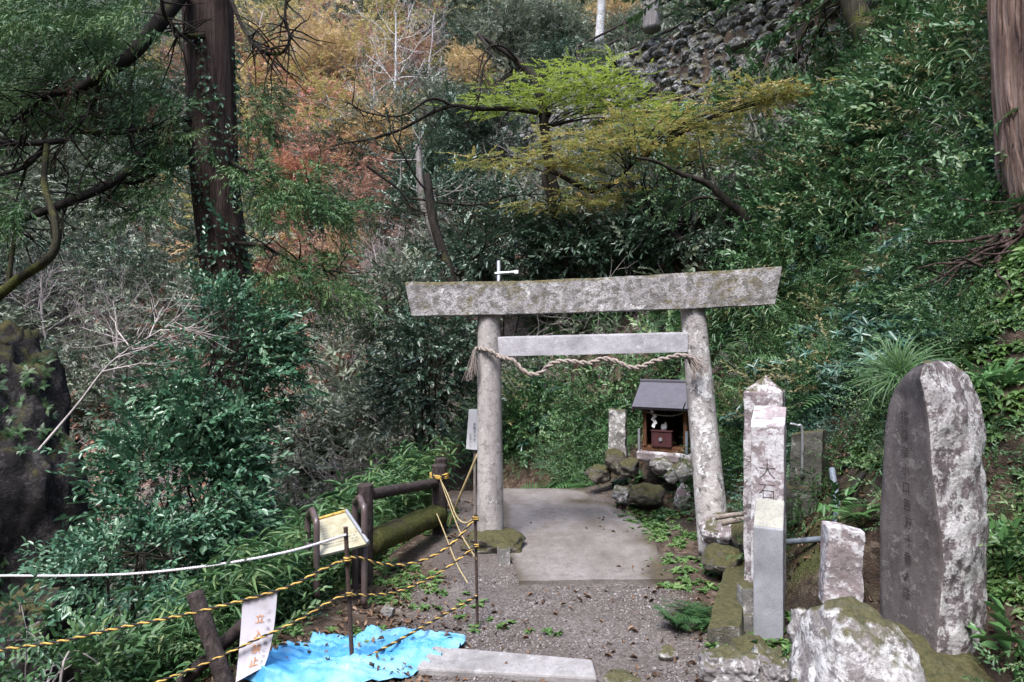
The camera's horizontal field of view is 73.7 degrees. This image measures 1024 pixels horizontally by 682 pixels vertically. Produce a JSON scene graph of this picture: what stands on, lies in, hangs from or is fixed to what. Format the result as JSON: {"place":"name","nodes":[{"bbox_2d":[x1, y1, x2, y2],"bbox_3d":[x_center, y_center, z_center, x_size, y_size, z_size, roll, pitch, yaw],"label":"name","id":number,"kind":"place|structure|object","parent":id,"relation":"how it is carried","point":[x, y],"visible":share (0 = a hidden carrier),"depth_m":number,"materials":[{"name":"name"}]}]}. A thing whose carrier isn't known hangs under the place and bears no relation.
{"place":"outdoors","nodes":[
{"label":"outdoors","id":0,"kind":"place"},
{"bbox_2d":[0,0,1023,681],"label":"ground","id":1,"kind":"structure","parent":0,"point":[802,588],"depth_m":4.62,"materials":[{"name":"gravel"}]},
{"bbox_2d":[0,560,89,681],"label":"young shrub","id":2,"kind":"object","parent":1,"relation":"on","point":[6,630],"visible":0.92,"depth_m":3.52,"materials":[{"name":"green plant"}]},
{"bbox_2d":[0,582,91,681],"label":"shrub","id":3,"kind":"object","parent":1,"relation":"on","point":[68,673],"visible":0.3,"depth_m":6.65,"materials":[{"name":"plant"}]},
{"bbox_2d":[0,319,105,676],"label":"rock outcrop","id":4,"kind":"object","parent":1,"relation":"on","point":[33,495],"visible":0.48,"depth_m":7.25,"materials":[{"name":"stone"}]},
{"bbox_2d":[0,143,60,300],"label":"crooked tree","id":5,"kind":"object","parent":4,"relation":"on","point":[9,285],"visible":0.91,"depth_m":7.25,"materials":[{"name":"brown plant"}]},
{"bbox_2d":[0,332,89,623],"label":"outcrop ferns","id":6,"kind":"object","parent":4,"relation":"on","point":[11,418],"visible":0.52,"depth_m":7.31,"materials":[{"name":"green plant"}]},
{"bbox_2d":[3,230,125,349],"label":"hillside tree","id":7,"kind":"object","parent":1,"relation":"on","point":[41,299],"visible":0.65,"depth_m":18.82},
{"bbox_2d":[0,106,131,252],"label":"hillside tree","id":8,"kind":"object","parent":1,"relation":"on","point":[76,154],"visible":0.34,"depth_m":23.56,"materials":[{"name":"green plant"}]},
{"bbox_2d":[0,587,193,681],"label":"evergreen shrub","id":9,"kind":"object","parent":1,"relation":"on","point":[84,647],"visible":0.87,"depth_m":3.67,"materials":[{"name":"green plant"}]},
{"bbox_2d":[29,261,193,419],"bbox_3d":[-9.909,0.139,17.949,4.192,4.962,2.957,0,0,4],"label":"hillside tree","id":10,"kind":"object","parent":1,"relation":"on","point":[116,339],"visible":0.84,"depth_m":18.07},
{"bbox_2d":[9,491,252,660],"bbox_3d":[-3.197,2.312,5.593,1.793,2.089,1.666,0,0,31],"label":"evergreen shrub","id":11,"kind":"object","parent":1,"relation":"on","point":[83,551],"visible":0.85,"depth_m":5.52,"materials":[{"name":"green plant"}]},
{"bbox_2d":[19,353,298,649],"bbox_3d":[-3.357,1.810,6.970,2.747,3.397,2.588,0,0,0],"label":"evergreen shrub","id":12,"kind":"object","parent":1,"relation":"on","point":[227,458],"visible":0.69,"depth_m":6.55,"materials":[{"name":"green plant"}]},
{"bbox_2d":[0,0,400,561],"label":"cedar tree","id":13,"kind":"object","parent":1,"relation":"on","point":[210,23],"visible":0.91,"depth_m":8.11,"materials":[{"name":"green plant"}]},
{"bbox_2d":[179,35,275,555],"bbox_3d":[-3.693,-0.143,8.883,1.348,7.450,0.789,0,0,0],"label":"ivy","id":14,"kind":"object","parent":13,"relation":"attached to","point":[214,122],"visible":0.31,"depth_m":8.76,"materials":[{"name":"green plant"}]},
{"bbox_2d":[186,589,234,681],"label":"wooden post","id":15,"kind":"object","parent":1,"relation":"on","point":[210,639],"visible":0.94,"depth_m":3.51,"materials":[{"name":"wood"}]},
{"bbox_2d":[83,522,341,681],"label":"bamboo grass","id":16,"kind":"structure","parent":1,"relation":"on","point":[288,568],"depth_m":4.08,"materials":[{"name":"green plant"}]},
{"bbox_2d":[104,201,330,545],"bbox_3d":[-3.123,0.898,7.431,1.986,4.911,2.117,0,0,44],"label":"evergreen shrub","id":17,"kind":"object","parent":1,"relation":"on","point":[260,343],"visible":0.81,"depth_m":7.38,"materials":[{"name":"green plant"}]},
{"bbox_2d":[37,278,242,450],"bbox_3d":[-3.775,0.176,7.409,1.735,1.777,1.641,0,0,0],"label":"fallen branch","id":18,"kind":"object","parent":17,"relation":"attached to","point":[196,331],"visible":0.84,"depth_m":7.32,"materials":[{"name":"wood"}]},
{"bbox_2d":[73,546,391,681],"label":"ravine undergrowth","id":19,"kind":"object","parent":1,"relation":"on","point":[295,610],"visible":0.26,"depth_m":4.11,"materials":[{"name":"green plant"}]},
{"bbox_2d":[123,0,435,333],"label":"orange woodland","id":20,"kind":"object","parent":1,"relation":"on","point":[244,77],"visible":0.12,"depth_m":30.35,"materials":[{"name":"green plant"}]},
{"bbox_2d":[237,13,371,231],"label":"crimson woodland","id":21,"kind":"object","parent":1,"relation":"on","point":[308,91],"visible":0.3,"depth_m":25.65,"materials":[{"name":"red plant"}]},
{"bbox_2d":[0,0,640,481],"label":"dusky woodland","id":22,"kind":"object","parent":1,"relation":"on","point":[100,248],"visible":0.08,"depth_m":21.41,"materials":[{"name":"green plant"}]},
{"bbox_2d":[140,0,500,293],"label":"golden woodland","id":23,"kind":"object","parent":1,"relation":"on","point":[258,65],"visible":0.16,"depth_m":30.20,"materials":[{"name":"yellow plant"}]},
{"bbox_2d":[61,211,580,615],"bbox_3d":[-5.581,0.664,18.224,15.363,10.196,14.737,0,0,0],"label":"autumn scrub","id":24,"kind":"object","parent":1,"relation":"on","point":[104,406],"visible":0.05,"depth_m":17.01,"materials":[{"name":"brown plant"}]},
{"bbox_2d":[274,0,367,109],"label":"hillside tree","id":25,"kind":"object","parent":1,"relation":"on","point":[333,37],"visible":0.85,"depth_m":28.14,"materials":[{"name":"orange plant"}]},
{"bbox_2d":[0,0,642,497],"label":"green woodland","id":26,"kind":"object","parent":1,"relation":"on","point":[390,92],"visible":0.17,"depth_m":21.23,"materials":[{"name":"green plant"}]},
{"bbox_2d":[154,0,495,307],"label":"russet woodland","id":27,"kind":"object","parent":1,"relation":"on","point":[374,146],"visible":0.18,"depth_m":27.93,"materials":[{"name":"red plant"}]},
{"bbox_2d":[285,219,369,354],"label":"hillside tree","id":28,"kind":"object","parent":1,"relation":"on","point":[326,244],"visible":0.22,"depth_m":18.01,"materials":[{"name":"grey plant"}]},
{"bbox_2d":[293,53,371,181],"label":"hillside tree","id":29,"kind":"object","parent":1,"relation":"on","point":[323,90],"visible":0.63,"depth_m":25.11,"materials":[{"name":"orange plant"}]},
{"bbox_2d":[263,365,407,500],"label":"evergreen shrub","id":30,"kind":"object","parent":1,"relation":"on","point":[309,428],"visible":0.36,"depth_m":12.09,"materials":[{"name":"green plant"}]},
{"bbox_2d":[305,494,369,606],"bbox_3d":[-1.185,1.453,4.590,0.366,0.804,0.527,0,0,-22],"label":"info board","id":31,"kind":"object","parent":1,"relation":"on","point":[329,526],"visible":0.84,"depth_m":4.50,"materials":[{"name":"metal"}]},
{"bbox_2d":[227,434,465,594],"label":"bamboo grass","id":32,"kind":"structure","parent":1,"relation":"on","point":[386,509],"depth_m":6.40,"materials":[{"name":"green plant"}]},
{"bbox_2d":[343,526,353,654],"bbox_3d":[-0.863,1.402,3.620,0.065,0.833,0.024,0,0,0],"label":"iron stake","id":33,"kind":"object","parent":1,"relation":"on","point":[348,589],"visible":0.88,"depth_m":3.61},
{"bbox_2d":[0,534,346,576],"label":"white rope","id":34,"kind":"object","parent":33,"relation":"attached to","point":[187,568],"visible":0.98,"depth_m":3.93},
{"bbox_2d":[0,515,478,651],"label":"barrier rope","id":35,"kind":"object","parent":33,"relation":"attached to","point":[349,559],"visible":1,"depth_m":3.48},
{"bbox_2d":[236,592,276,681],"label":"notice board","id":36,"kind":"object","parent":35,"relation":"hanging from","point":[258,617],"visible":1,"depth_m":3.49,"materials":[{"name":"white"}]},
{"bbox_2d":[156,543,478,681],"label":"barrier rope","id":37,"kind":"object","parent":33,"relation":"attached to","point":[348,594],"visible":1,"depth_m":3.54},
{"bbox_2d":[237,625,465,681],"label":"tarpaulin","id":38,"kind":"object","parent":1,"relation":"on","point":[301,664],"visible":0.8,"depth_m":3.62,"materials":[{"name":"plastic"}]},
{"bbox_2d":[308,369,438,475],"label":"evergreen shrub","id":39,"kind":"object","parent":1,"relation":"on","point":[340,412],"visible":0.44,"depth_m":11.29,"materials":[{"name":"green plant"}]},
{"bbox_2d":[338,153,416,263],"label":"hillside tree","id":40,"kind":"object","parent":1,"relation":"on","point":[367,180],"visible":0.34,"depth_m":19.89,"materials":[{"name":"grey plant"}]},
{"bbox_2d":[330,89,426,188],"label":"hillside tree","id":41,"kind":"object","parent":1,"relation":"on","point":[369,133],"visible":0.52,"depth_m":23.95,"materials":[{"name":"orange plant"}]},
{"bbox_2d":[320,241,469,413],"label":"evergreen shrub","id":42,"kind":"object","parent":1,"relation":"on","point":[385,272],"visible":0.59,"depth_m":12.33,"materials":[{"name":"green plant"}]},
{"bbox_2d":[357,457,447,585],"bbox_3d":[-0.802,1.506,5.834,0.296,0.938,1.958,0,0,12],"label":"log fence","id":43,"kind":"object","parent":1,"relation":"on","point":[388,535],"visible":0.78,"depth_m":5.39,"materials":[{"name":"wood"}]},
{"bbox_2d":[338,96,494,246],"bbox_3d":[-1.686,-3.167,12.774,1.745,3.150,2.577,0,0,30],"label":"slender tree","id":44,"kind":"object","parent":1,"relation":"on","point":[420,165],"visible":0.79,"depth_m":12.96,"materials":[{"name":"grey plant"}]},
{"bbox_2d":[338,260,506,503],"bbox_3d":[-1.215,0.621,9.638,2.297,3.632,1.966,0,0,0],"label":"evergreen shrub","id":45,"kind":"object","parent":1,"relation":"on","point":[421,403],"visible":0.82,"depth_m":9.46,"materials":[{"name":"green plant"}]},
{"bbox_2d":[0,0,854,645],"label":"hillside scrub","id":46,"kind":"object","parent":1,"relation":"on","point":[336,362],"visible":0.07,"depth_m":16.13,"materials":[{"name":"green plant"}]},
{"bbox_2d":[381,128,480,240],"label":"hillside tree","id":47,"kind":"object","parent":1,"relation":"on","point":[429,160],"visible":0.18,"depth_m":18.95,"materials":[{"name":"green plant"}]},
{"bbox_2d":[362,84,500,358],"bbox_3d":[-1.142,-1.823,11.239,1.512,4.524,2.539,0,0,20],"label":"slender tree","id":48,"kind":"object","parent":1,"relation":"on","point":[438,239],"visible":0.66,"depth_m":11.19,"materials":[{"name":"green plant"}]},
{"bbox_2d":[0,0,890,628],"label":"hillside twigs","id":49,"kind":"object","parent":1,"relation":"on","point":[348,466],"visible":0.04,"depth_m":14.61,"materials":[{"name":"plant"}]},
{"bbox_2d":[360,141,539,277],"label":"evergreen shrub","id":50,"kind":"object","parent":1,"relation":"on","point":[490,194],"visible":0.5,"depth_m":14.81,"materials":[{"name":"green plant"}]},
{"bbox_2d":[393,64,510,161],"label":"hillside tree","id":51,"kind":"object","parent":1,"relation":"on","point":[432,86],"visible":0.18,"depth_m":21.33,"materials":[{"name":"green plant"}]},
{"bbox_2d":[411,75,538,202],"bbox_3d":[-0.846,-4.995,18.565,3.952,4.604,3.046,0,0,-7],"label":"hillside tree","id":52,"kind":"object","parent":1,"relation":"on","point":[486,133],"visible":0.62,"depth_m":18.36,"materials":[{"name":"green plant"}]},
{"bbox_2d":[441,36,508,95],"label":"hillside tree","id":53,"kind":"object","parent":1,"relation":"on","point":[460,63],"visible":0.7,"depth_m":26.46,"materials":[{"name":"yellow plant"}]},
{"bbox_2d":[423,176,540,280],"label":"slender tree","id":54,"kind":"object","parent":1,"relation":"on","point":[486,272],"visible":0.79,"depth_m":11.43,"materials":[{"name":"green plant"}]},
{"bbox_2d":[460,527,525,553],"bbox_3d":[-0.115,1.728,5.759,0.507,0.290,0.456,0,0,31],"label":"footing stone","id":55,"kind":"object","parent":1,"relation":"on","point":[489,541],"visible":0.64,"depth_m":5.63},
{"bbox_2d":[405,186,587,370],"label":"evergreen shrub","id":56,"kind":"object","parent":1,"relation":"on","point":[482,262],"visible":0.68,"depth_m":11.55,"materials":[{"name":"green plant"}]},
{"bbox_2d":[416,646,596,681],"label":"kerb slab","id":57,"kind":"structure","parent":1,"relation":"on","point":[453,662],"depth_m":3.53,"materials":[{"name":"stone"}]},
{"bbox_2d":[464,0,554,100],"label":"hillside tree","id":58,"kind":"object","parent":1,"relation":"on","point":[508,22],"visible":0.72,"depth_m":27.62,"materials":[{"name":"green plant"}]},
{"bbox_2d":[235,503,791,660],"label":"weeds","id":59,"kind":"object","parent":1,"relation":"on","point":[651,525],"visible":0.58,"depth_m":5.00,"materials":[{"name":"green plant"}]},
{"bbox_2d":[319,18,724,322],"bbox_3d":[0.272,-2.912,11.791,7.096,5.558,3.428,0,0,0],"label":"maple tree","id":60,"kind":"object","parent":1,"relation":"on","point":[540,95],"visible":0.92,"depth_m":11.98,"materials":[{"name":"green plant"}]},
{"bbox_2d":[347,573,709,681],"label":"gravel","id":61,"kind":"structure","parent":1,"relation":"on","point":[544,645],"depth_m":4.26,"materials":[{"name":"gravel"}]},
{"bbox_2d":[414,365,642,487],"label":"bank foot plants","id":62,"kind":"object","parent":1,"relation":"on","point":[583,462],"visible":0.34,"depth_m":9.30,"materials":[{"name":"green plant"}]},
{"bbox_2d":[520,23,591,93],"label":"hillside tree","id":63,"kind":"object","parent":1,"relation":"on","point":[554,52],"visible":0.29,"depth_m":25.82,"materials":[{"name":"green plant"}]},
{"bbox_2d":[527,0,609,59],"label":"hillside tree","id":64,"kind":"object","parent":1,"relation":"on","point":[564,18],"visible":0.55,"depth_m":28.22,"materials":[{"name":"green plant"}]},
{"bbox_2d":[517,202,668,333],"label":"evergreen shrub","id":65,"kind":"object","parent":1,"relation":"on","point":[542,231],"visible":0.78,"depth_m":11.17,"materials":[{"name":"green plant"}]},
{"bbox_2d":[405,266,781,555],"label":"torii gate","id":66,"kind":"structure","parent":1,"relation":"on","point":[691,296],"depth_m":5.72,"materials":[{"name":"stone"}]},
{"bbox_2d":[462,346,709,380],"bbox_3d":[0.585,0.194,5.631,2.037,0.302,0.327,0,0,13],"label":"rope garland","id":67,"kind":"object","parent":66,"relation":"hanging from","point":[694,364],"visible":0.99,"depth_m":5.56,"materials":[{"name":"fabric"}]},
{"bbox_2d":[366,67,838,323],"bbox_3d":[1.269,-2.109,11.198,7.706,3.658,3.022,0,0,23],"label":"maple tree","id":68,"kind":"object","parent":1,"relation":"on","point":[646,150],"visible":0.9,"depth_m":10.74,"materials":[{"name":"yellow plant"}]},
{"bbox_2d":[198,109,1023,681],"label":"fallen leaves","id":69,"kind":"object","parent":1,"relation":"on","point":[388,625],"visible":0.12,"depth_m":4.42,"materials":[{"name":"brown plant"}]},
{"bbox_2d":[478,0,763,113],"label":"ridge undergrowth","id":70,"kind":"object","parent":1,"relation":"on","point":[669,22],"visible":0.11,"depth_m":18.29,"materials":[{"name":"green plant"}]},
{"bbox_2d":[576,1,670,56],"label":"hillside tree","id":71,"kind":"object","parent":1,"relation":"on","point":[617,32],"visible":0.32,"depth_m":24.80,"materials":[{"name":"green plant"}]},
{"bbox_2d":[636,450,691,462],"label":"stone slab","id":72,"kind":"structure","parent":1,"relation":"on","point":[644,455],"depth_m":7.18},
{"bbox_2d":[632,379,690,452],"bbox_3d":[1.720,0.796,7.420,0.656,0.749,0.720,0,0,27],"label":"wooden shrine","id":73,"kind":"object","parent":72,"relation":"on","point":[662,396],"visible":0.59,"depth_m":7.30,"materials":[{"name":"brown wood"}]},
{"bbox_2d":[580,113,749,257],"bbox_3d":[2.421,-2.375,10.530,2.535,2.196,1.597,0,0,-37],"label":"slender tree","id":74,"kind":"object","parent":1,"relation":"on","point":[642,180],"visible":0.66,"depth_m":10.53,"materials":[{"name":"green plant"}]},
{"bbox_2d":[453,0,881,184],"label":"stone retaining wall","id":75,"kind":"structure","parent":1,"relation":"on","point":[752,20],"depth_m":16.14,"materials":[{"name":"stone"}]},
{"bbox_2d":[583,155,759,275],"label":"evergreen shrub","id":76,"kind":"object","parent":1,"relation":"on","point":[715,242],"visible":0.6,"depth_m":10.60,"materials":[{"name":"green plant"}]},
{"bbox_2d":[326,0,1023,480],"bbox_3d":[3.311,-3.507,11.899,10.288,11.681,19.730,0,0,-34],"label":"foliage","id":77,"kind":"object","parent":1,"relation":"on","point":[848,104],"visible":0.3,"depth_m":7.63,"materials":[{"name":"green plant"}]},
{"bbox_2d":[362,0,991,456],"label":"yellowing plants","id":78,"kind":"object","parent":1,"relation":"on","point":[826,306],"visible":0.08,"depth_m":6.88,"materials":[{"name":"green plant"}]},
{"bbox_2d":[365,0,994,453],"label":"bank shrubs","id":79,"kind":"object","parent":1,"relation":"on","point":[859,332],"visible":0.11,"depth_m":6.08,"materials":[{"name":"green plant"}]},
{"bbox_2d":[627,135,764,256],"bbox_3d":[2.418,-1.915,9.283,1.700,1.616,1.474,0,0,0],"label":"leaning tree","id":80,"kind":"object","parent":1,"relation":"on","point":[737,209],"visible":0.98,"depth_m":8.98,"materials":[{"name":"green plant"}]},
{"bbox_2d":[432,20,987,465],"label":"bank ferns","id":81,"kind":"object","parent":1,"relation":"on","point":[660,320],"visible":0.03,"depth_m":9.96,"materials":[{"name":"green plant"}]},
{"bbox_2d":[445,0,990,442],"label":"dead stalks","id":82,"kind":"object","parent":1,"relation":"on","point":[939,126],"visible":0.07,"depth_m":7.39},
{"bbox_2d":[700,543,742,573],"bbox_3d":[1.530,1.585,4.994,0.316,0.195,0.268,0,0,43],"label":"stone","id":83,"kind":"object","parent":1,"relation":"on","point":[712,557],"visible":0.91,"depth_m":4.93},
{"bbox_2d":[708,562,747,646],"bbox_3d":[1.431,1.710,4.423,0.192,0.227,1.321,0,0,22],"label":"kerb stone","id":84,"kind":"object","parent":1,"relation":"on","point":[726,625],"visible":0.52,"depth_m":4.06,"materials":[{"name":"stone"}]},
{"bbox_2d":[696,642,760,681],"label":"stone","id":85,"kind":"object","parent":1,"relation":"on","point":[721,662],"visible":1,"depth_m":3.22,"materials":[{"name":"stone"}]},
{"bbox_2d":[605,0,880,61],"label":"mature tree","id":86,"kind":"object","parent":1,"relation":"on","point":[849,10],"visible":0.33,"depth_m":10.63,"materials":[{"name":"green plant"}]},
{"bbox_2d":[743,375,785,581],"bbox_3d":[1.729,1.072,4.672,0.255,1.677,0.255,0,0,26],"label":"stone post","id":87,"kind":"object","parent":1,"relation":"on","point":[764,390],"visible":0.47,"depth_m":4.60,"materials":[{"name":"stone"}]},
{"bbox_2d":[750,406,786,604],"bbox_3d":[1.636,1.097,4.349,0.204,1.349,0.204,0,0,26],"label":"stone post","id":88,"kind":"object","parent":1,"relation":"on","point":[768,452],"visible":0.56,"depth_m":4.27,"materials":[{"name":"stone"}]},
{"bbox_2d":[753,498,784,639],"bbox_3d":[1.519,1.343,4.033,0.165,0.782,0.172,0,0,24],"label":"granite post","id":89,"kind":"object","parent":1,"relation":"on","point":[768,569],"visible":0.94,"depth_m":3.96,"materials":[{"name":"stone"}]},
{"bbox_2d":[751,642,789,681],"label":"stone","id":90,"kind":"object","parent":1,"relation":"on","point":[774,668],"visible":0.65,"depth_m":3.21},
{"bbox_2d":[786,481,818,523],"bbox_3d":[2.094,1.179,4.981,0.259,0.273,0.276,0,0,20],"label":"pedestal stone","id":91,"kind":"object","parent":1,"relation":"on","point":[790,493],"visible":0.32,"depth_m":4.86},
{"bbox_2d":[790,429,825,493],"bbox_3d":[2.157,0.865,4.976,0.224,0.456,0.171,0,0,32],"label":"monument stone","id":92,"kind":"object","parent":91,"relation":"on","point":[816,447],"visible":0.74,"depth_m":4.90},
{"bbox_2d":[737,0,905,122],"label":"mature tree","id":93,"kind":"object","parent":1,"relation":"on","point":[778,35],"visible":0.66,"depth_m":11.42,"materials":[{"name":"green plant"}]},
{"bbox_2d":[656,159,1023,559],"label":"bush","id":94,"kind":"object","parent":1,"relation":"on","point":[734,443],"visible":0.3,"depth_m":5.97,"materials":[{"name":"green plant"}]},
{"bbox_2d":[819,521,865,603],"bbox_3d":[1.781,1.202,3.692,0.216,0.430,0.163,0,0,15],"label":"broken post","id":95,"kind":"object","parent":1,"relation":"on","point":[842,559],"visible":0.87,"depth_m":3.62,"materials":[{"name":"stone"}]},
{"bbox_2d":[787,596,927,681],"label":"boulder","id":96,"kind":"object","parent":1,"relation":"on","point":[847,639],"visible":0.99,"depth_m":2.89,"materials":[{"name":"stone"}]},
{"bbox_2d":[723,243,996,574],"bbox_3d":[2.487,0.545,5.419,1.830,2.513,2.541,0,0,12],"label":"bank ground cover","id":97,"kind":"object","parent":1,"relation":"on","point":[820,407],"visible":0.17,"depth_m":5.32,"materials":[{"name":"green plant"}]},
{"bbox_2d":[838,328,960,419],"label":"grass tuft","id":98,"kind":"object","parent":1,"relation":"on","point":[899,369],"visible":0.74,"depth_m":3.87,"materials":[{"name":"plant"}]},
{"bbox_2d":[828,134,1023,542],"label":"bank seedlings","id":99,"kind":"object","parent":1,"relation":"on","point":[961,249],"visible":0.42,"depth_m":4.37,"materials":[{"name":"green plant"}]},
{"bbox_2d":[836,208,1023,616],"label":"bank weeds","id":100,"kind":"object","parent":1,"relation":"on","point":[993,569],"visible":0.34,"depth_m":3.87,"materials":[{"name":"green plant"}]},
{"bbox_2d":[893,622,994,681],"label":"boulder","id":101,"kind":"object","parent":1,"relation":"on","point":[940,667],"visible":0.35,"depth_m":2.94,"materials":[{"name":"stone"}]},
{"bbox_2d":[880,359,988,654],"bbox_3d":[2.017,0.783,3.240,0.422,1.394,0.447,0,0,0],"label":"inscribed stele","id":102,"kind":"object","parent":101,"relation":"on","point":[934,507],"visible":0.98,"depth_m":3.09,"materials":[{"name":"stone"}]},
{"bbox_2d":[913,0,1023,339],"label":"cedar tree","id":103,"kind":"object","parent":1,"relation":"on","point":[1006,30],"visible":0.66,"depth_m":4.55,"materials":[{"name":"brown plant"}]},
{"bbox_2d":[960,354,1023,406],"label":"leafy plant","id":104,"kind":"object","parent":1,"relation":"on","point":[993,375],"visible":0.99,"depth_m":3.60,"materials":[{"name":"green plant"}]},
{"bbox_2d":[962,402,1023,681],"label":"bank greenery","id":105,"kind":"object","parent":1,"relation":"on","point":[1017,544],"visible":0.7,"depth_m":3.08,"materials":[{"name":"green plant"}]},
{"bbox_2d":[966,593,1023,681],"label":"leafy plant","id":106,"kind":"object","parent":1,"relation":"on","point":[1001,637],"visible":0.87,"depth_m":2.92,"materials":[{"name":"green plant"}]},
{"bbox_2d":[417,488,673,584],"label":"path","id":107,"kind":"structure","parent":0,"point":[562,544],"depth_m":5.87,"materials":[{"name":"concrete"}]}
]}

